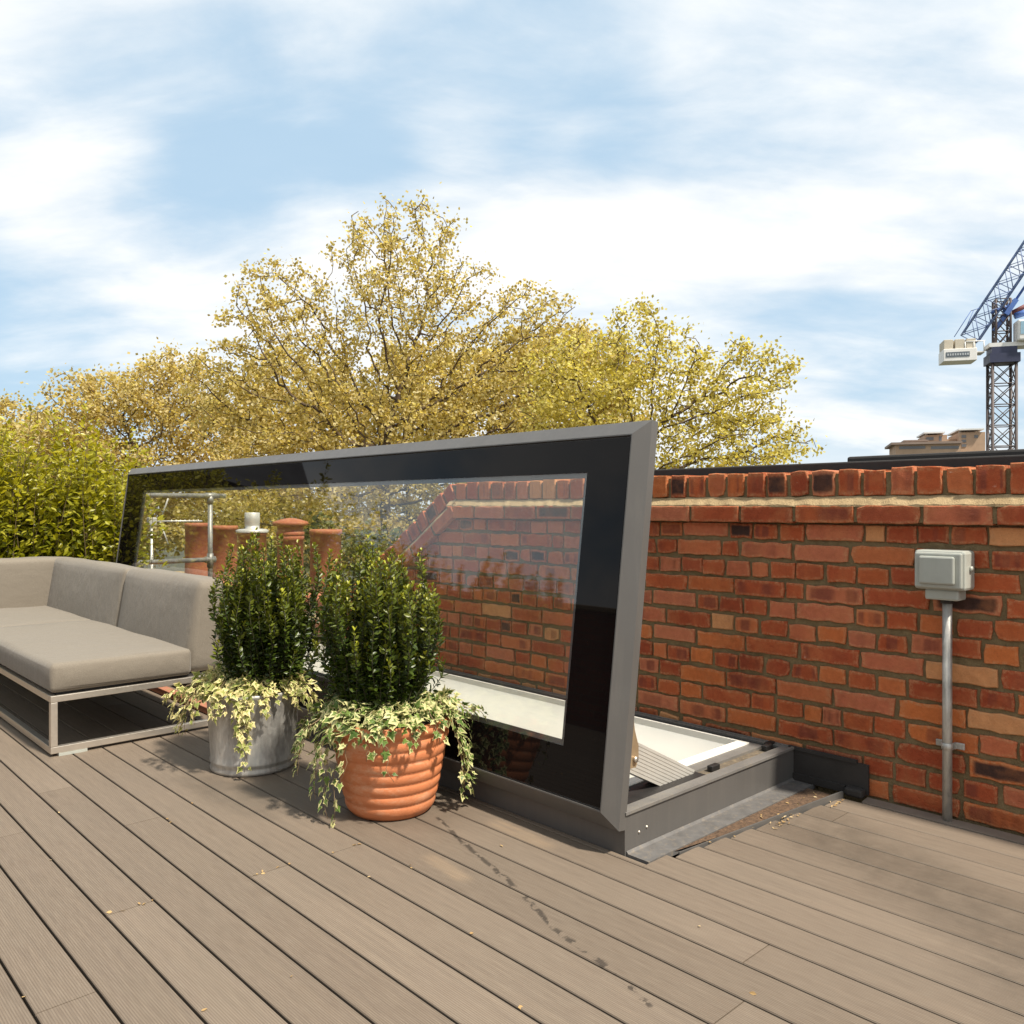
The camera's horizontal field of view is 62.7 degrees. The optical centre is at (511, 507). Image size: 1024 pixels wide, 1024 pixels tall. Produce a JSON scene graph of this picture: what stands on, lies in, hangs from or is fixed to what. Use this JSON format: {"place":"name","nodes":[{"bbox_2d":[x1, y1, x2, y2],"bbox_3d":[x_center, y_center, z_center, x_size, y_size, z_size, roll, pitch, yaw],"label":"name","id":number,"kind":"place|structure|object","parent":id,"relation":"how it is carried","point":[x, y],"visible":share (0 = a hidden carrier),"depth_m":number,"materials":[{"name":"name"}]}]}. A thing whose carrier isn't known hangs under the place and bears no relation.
{"place":"outdoors","nodes":[
{"label":"outdoors","id":0,"kind":"place"},
{"bbox_2d":[147,498,201,568],"bbox_3d":[-4.454,1.531,11.102,0.681,3.303,0.214,0,0,-23],"label":"tv antenna","id":1,"kind":"object","parent":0,"point":[160,521],"visible":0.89,"depth_m":10.99,"materials":[{"name":"metal"}]},
{"bbox_2d":[12,515,412,585],"bbox_3d":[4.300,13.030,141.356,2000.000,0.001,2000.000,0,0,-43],"label":"ground","id":2,"kind":"structure","parent":0,"point":[177,567],"depth_m":195.06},
{"bbox_2d":[0,388,76,556],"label":"plane tree","id":3,"kind":"object","parent":2,"relation":"on","point":[5,403],"visible":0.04,"depth_m":59.19,"materials":[{"name":"yellow plant"}]},
{"bbox_2d":[0,337,267,567],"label":"plane tree","id":4,"kind":"object","parent":2,"relation":"on","point":[135,393],"visible":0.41,"depth_m":48.88,"materials":[{"name":"yellow plant"}]},
{"bbox_2d":[266,511,406,587],"bbox_3d":[-3.468,6.560,16.991,4.901,12.965,2.081,0,0,1],"label":"evergreen tree","id":5,"kind":"object","parent":2,"relation":"on","point":[348,546],"visible":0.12,"depth_m":16.92,"materials":[{"name":"green plant"}]},
{"bbox_2d":[153,181,594,586],"bbox_3d":[-6.285,-1.138,39.998,20.645,28.561,8.794,0,0,0],"label":"plane tree","id":6,"kind":"object","parent":2,"relation":"on","point":[475,395],"visible":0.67,"depth_m":39.27,"materials":[{"name":"yellow plant"}]},
{"bbox_2d":[157,320,661,575],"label":"plane tree","id":7,"kind":"object","parent":2,"relation":"on","point":[364,411],"visible":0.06,"depth_m":55.69,"materials":[{"name":"yellow plant"}]},
{"bbox_2d":[464,291,826,483],"bbox_3d":[5.195,2.364,32.882,14.742,21.473,6.115,0,0,4],"label":"plane tree","id":8,"kind":"object","parent":2,"relation":"on","point":[621,381],"visible":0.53,"depth_m":32.39,"materials":[{"name":"yellow plant"}]},
{"bbox_2d":[885,440,961,454],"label":"apartment block","id":9,"kind":"structure","parent":2,"relation":"on","point":[912,447],"depth_m":211.24,"materials":[{"name":"brick"}]},
{"bbox_2d":[899,446,924,448],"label":"window","id":10,"kind":"structure","parent":9,"relation":"in","point":[900,447],"depth_m":211.99,"materials":[{"name":"grey glass"}]},
{"bbox_2d":[931,446,958,448],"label":"window","id":11,"kind":"structure","parent":9,"relation":"in","point":[932,447],"depth_m":209.54,"materials":[{"name":"grey glass"}]},
{"bbox_2d":[916,431,946,441],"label":"apartment block","id":12,"kind":"structure","parent":2,"relation":"on","point":[934,436],"depth_m":214.95,"materials":[{"name":"brick"}]},
{"bbox_2d":[947,428,984,451],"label":"apartment block","id":13,"kind":"structure","parent":2,"relation":"on","point":[972,439],"depth_m":211.45,"materials":[{"name":"brick"}]},
{"bbox_2d":[939,240,1023,450],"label":"tower crane","id":14,"kind":"object","parent":2,"relation":"on","point":[963,352],"visible":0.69,"depth_m":74.68,"materials":[{"name":"metal"}]},
{"bbox_2d":[0,0,1023,516],"label":"sky","id":15,"kind":"structure","parent":0,"point":[842,181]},
{"bbox_2d":[498,449,1023,481],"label":"flat roof","id":16,"kind":"structure","parent":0,"point":[958,459],"depth_m":3.40,"materials":[{"name":"black fabric"}]},
{"bbox_3d":[-2.733,2.408,8.756,0.900,3.245,4.220,0,0,-43],"label":"chimney stack","id":17,"kind":"object","parent":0,"visible":0},
{"bbox_2d":[184,523,207,575],"bbox_3d":[-3.618,0.510,9.682,0.298,0.660,0.297,0,0,-43],"label":"chimney pot","id":18,"kind":"object","parent":17,"relation":"on","point":[196,540],"visible":0.7,"depth_m":9.56,"materials":[{"name":"ceramic"}]},
{"bbox_2d":[213,525,237,579],"bbox_3d":[-3.145,0.520,9.179,0.298,0.640,0.297,0,0,-43],"label":"chimney pot","id":19,"kind":"object","parent":17,"relation":"on","point":[224,536],"visible":0.66,"depth_m":9.05,"materials":[{"name":"ceramic"}]},
{"bbox_2d":[236,512,268,581],"bbox_3d":[-2.686,0.446,8.691,0.331,0.788,0.331,0,0,-43],"label":"chimney pot","id":20,"kind":"object","parent":17,"relation":"on","point":[251,521],"visible":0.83,"depth_m":8.62,"materials":[{"name":"ceramic"}]},
{"bbox_2d":[272,518,308,585],"bbox_3d":[-2.137,0.471,8.108,0.345,0.738,0.343,0,0,-43],"label":"chimney pot","id":21,"kind":"object","parent":17,"relation":"on","point":[291,530],"visible":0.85,"depth_m":8.00,"materials":[{"name":"ceramic"}]},
{"bbox_2d":[309,529,341,592],"bbox_3d":[-1.692,0.520,7.635,0.298,0.640,0.297,0,0,-43],"label":"chimney pot","id":22,"kind":"object","parent":17,"relation":"on","point":[325,540],"visible":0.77,"depth_m":7.52,"materials":[{"name":"ceramic"}]},
{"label":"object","id":23,"kind":"structure","parent":0,"visible":0},
{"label":"roof slab","id":24,"kind":"structure","parent":23,"relation":"on","visible":0},
{"bbox_2d":[116,420,868,864],"bbox_3d":[-0.760,1.631,4.347,1.070,3.798,4.774,0,0,-43],"label":"roof skylight","id":25,"kind":"object","parent":24,"relation":"in","point":[592,756],"visible":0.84,"depth_m":2.78,"materials":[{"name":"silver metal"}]},
{"bbox_2d":[0,673,1023,1023],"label":"deck","id":26,"kind":"structure","parent":24,"relation":"on","point":[846,911],"depth_m":2.16,"materials":[{"name":"brown wood"}]},
{"bbox_2d":[0,401,168,568],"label":"hedge","id":27,"kind":"object","parent":26,"relation":"on","point":[84,519],"visible":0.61,"depth_m":6.15,"materials":[{"name":"green plant"}]},
{"bbox_2d":[0,556,222,755],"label":"corner sofa","id":28,"kind":"object","parent":26,"relation":"on","point":[71,628],"visible":0.94,"depth_m":4.02,"materials":[{"name":"fabric"},{"name":"brushed stainless steel"}]},
{"bbox_2d":[54,492,225,576],"bbox_3d":[-3.523,0.444,7.670,1.880,1.172,0.062,0,0,-43],"label":"guard rail","id":29,"kind":"object","parent":26,"relation":"on","point":[210,559],"visible":0.4,"depth_m":8.16,"materials":[{"name":"silver metal"}]},
{"bbox_2d":[149,686,206,713],"bbox_3d":[-1.753,1.010,4.461,0.050,0.032,1.500,0,0,-43],"label":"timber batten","id":30,"kind":"object","parent":26,"relation":"on","point":[202,707],"visible":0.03,"depth_m":4.49,"materials":[{"name":"brown wood"}]},
{"bbox_2d":[207,687,299,776],"bbox_3d":[-1.035,0.874,3.365,0.368,0.313,0.368,0,0,-43],"label":"metal planter","id":31,"kind":"object","parent":26,"relation":"on","point":[273,740],"visible":0.66,"depth_m":3.22,"materials":[{"name":"metal"}]},
{"bbox_2d":[161,662,322,773],"bbox_3d":[-1.066,0.808,3.371,0.454,0.387,0.621,0,0,-84],"label":"ivy","id":32,"kind":"object","parent":31,"relation":"in","point":[215,682],"visible":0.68,"depth_m":3.22,"materials":[{"name":"green plant"}]},
{"bbox_2d":[208,527,330,692],"bbox_3d":[-0.995,0.418,3.373,0.465,0.678,0.515,0,0,-43],"label":"evergreen shrub","id":33,"kind":"object","parent":31,"relation":"on","point":[265,629],"visible":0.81,"depth_m":3.25,"materials":[{"name":"green plant"}]},
{"bbox_2d":[328,708,451,820],"bbox_3d":[-0.417,0.870,2.887,0.423,0.321,0.423,0,0,-43],"label":"terracotta pot","id":34,"kind":"object","parent":26,"relation":"on","point":[371,792],"visible":0.75,"depth_m":2.73,"materials":[{"name":"ceramic"}]},
{"bbox_2d":[305,534,448,728],"bbox_3d":[-0.459,0.419,2.905,0.474,0.650,0.447,0,0,0],"label":"evergreen shrub","id":35,"kind":"object","parent":34,"relation":"on","point":[382,652],"visible":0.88,"depth_m":2.78,"materials":[{"name":"green plant"}]},
{"bbox_2d":[291,685,487,827],"bbox_3d":[-0.438,0.819,2.898,0.590,0.433,0.554,0,0,-43],"label":"ivy","id":36,"kind":"object","parent":34,"relation":"in","point":[440,705],"visible":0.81,"depth_m":2.75,"materials":[{"name":"green plant"}]},
{"bbox_2d":[22,791,844,1010],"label":"leaf litter","id":37,"kind":"object","parent":26,"relation":"on","point":[520,1006],"visible":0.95,"depth_m":2.43,"materials":[{"name":"brown plant"}]},
{"bbox_2d":[144,462,1023,836],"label":"brick wall","id":38,"kind":"structure","parent":24,"relation":"on","point":[796,608],"depth_m":3.18,"materials":[{"name":"red brick"}]},
{"bbox_2d":[915,549,973,821],"bbox_3d":[1.411,0.584,2.745,0.118,0.887,0.165,0,0,-43],"label":"junction box","id":39,"kind":"object","parent":38,"relation":"attached to","point":[945,577],"visible":1,"depth_m":2.74,"materials":[{"name":"grey plastic"}]},
{"bbox_2d":[862,797,1023,844],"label":"deck edge trim","id":40,"kind":"structure","parent":24,"relation":"on","point":[990,832],"depth_m":2.74,"materials":[{"name":"wood"}]}
]}

